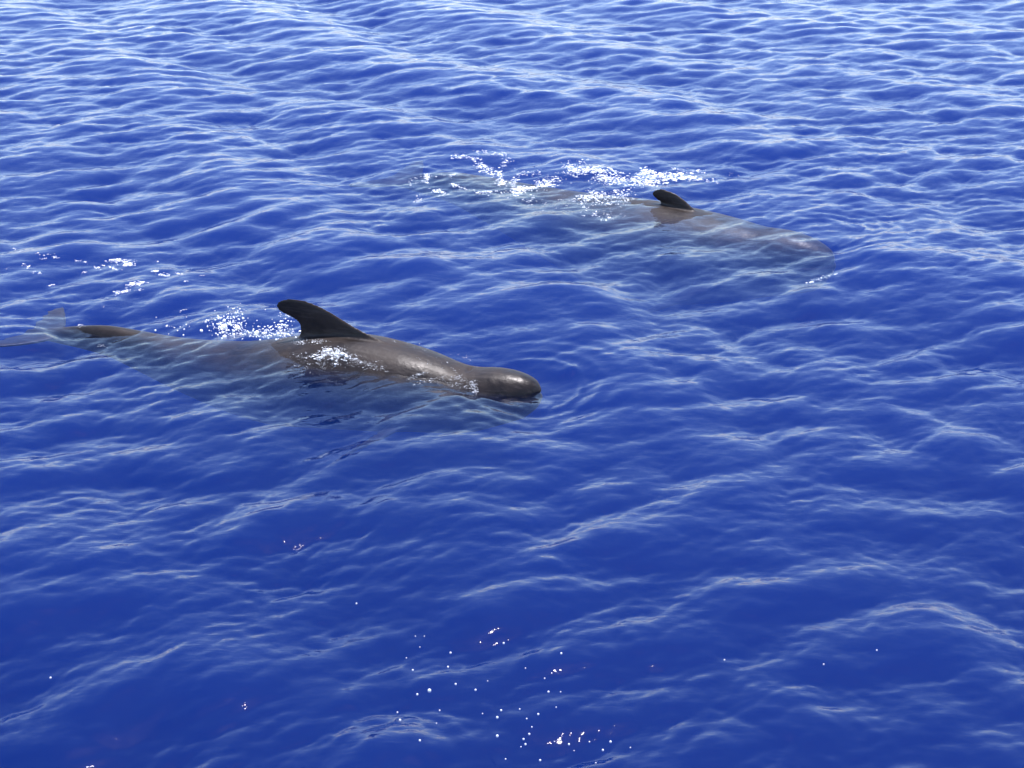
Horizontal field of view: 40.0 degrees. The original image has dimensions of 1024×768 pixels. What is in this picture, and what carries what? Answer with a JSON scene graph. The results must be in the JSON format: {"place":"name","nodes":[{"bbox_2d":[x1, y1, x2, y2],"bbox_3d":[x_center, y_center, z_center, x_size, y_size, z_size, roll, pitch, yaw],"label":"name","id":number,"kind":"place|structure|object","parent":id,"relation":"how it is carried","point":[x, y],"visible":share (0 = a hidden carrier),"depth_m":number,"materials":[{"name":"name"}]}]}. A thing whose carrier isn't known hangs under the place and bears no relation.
{"place":"outdoors","nodes":[
{"label":"outdoors","id":0,"kind":"place"},
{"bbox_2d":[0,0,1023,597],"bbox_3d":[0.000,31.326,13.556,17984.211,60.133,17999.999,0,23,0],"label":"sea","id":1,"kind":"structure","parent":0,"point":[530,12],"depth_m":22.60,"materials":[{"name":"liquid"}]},
{"bbox_2d":[13,248,203,346],"bbox_3d":[-3.616,-0.955,12.842,1.447,0.099,3.017,-17,28,-33],"label":"sea foam","id":2,"kind":"object","parent":1,"relation":"on","point":[126,264],"visible":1,"depth_m":13.01,"materials":[{"name":"white"}]},
{"bbox_2d":[154,303,300,340],"bbox_3d":[-2.360,-0.524,11.523,1.316,0.249,0.944,0,23,0],"label":"bubble spray","id":3,"kind":"object","parent":1,"relation":"on","point":[224,326],"visible":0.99,"depth_m":11.49,"materials":[{"name":"white liquid"}]},
{"bbox_2d":[0,299,542,457],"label":"pilot whale","id":4,"kind":"object","parent":1,"relation":"on","point":[273,382],"visible":1,"depth_m":10.88},
{"bbox_2d":[293,339,484,393],"bbox_3d":[-0.959,-0.231,10.930,1.612,0.205,0.954,5,24,11],"label":"sea foam","id":5,"kind":"object","parent":1,"relation":"on","point":[336,355],"visible":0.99,"depth_m":10.78,"materials":[{"name":"white"}]},
{"bbox_2d":[349,161,835,320],"bbox_3d":[0.824,-1.701,15.628,5.836,1.241,2.081,15,28,31],"label":"pilot whale","id":6,"kind":"object","parent":1,"relation":"on","point":[632,262],"visible":0.97,"depth_m":14.80},
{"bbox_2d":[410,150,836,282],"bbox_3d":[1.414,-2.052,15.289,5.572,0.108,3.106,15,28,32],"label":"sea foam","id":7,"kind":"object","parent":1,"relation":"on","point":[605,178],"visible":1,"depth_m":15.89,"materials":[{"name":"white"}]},
{"bbox_2d":[0,0,1023,767],"label":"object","id":8,"kind":"structure","parent":0,"point":[653,523],"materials":[{"name":"blue liquid"}]}
]}

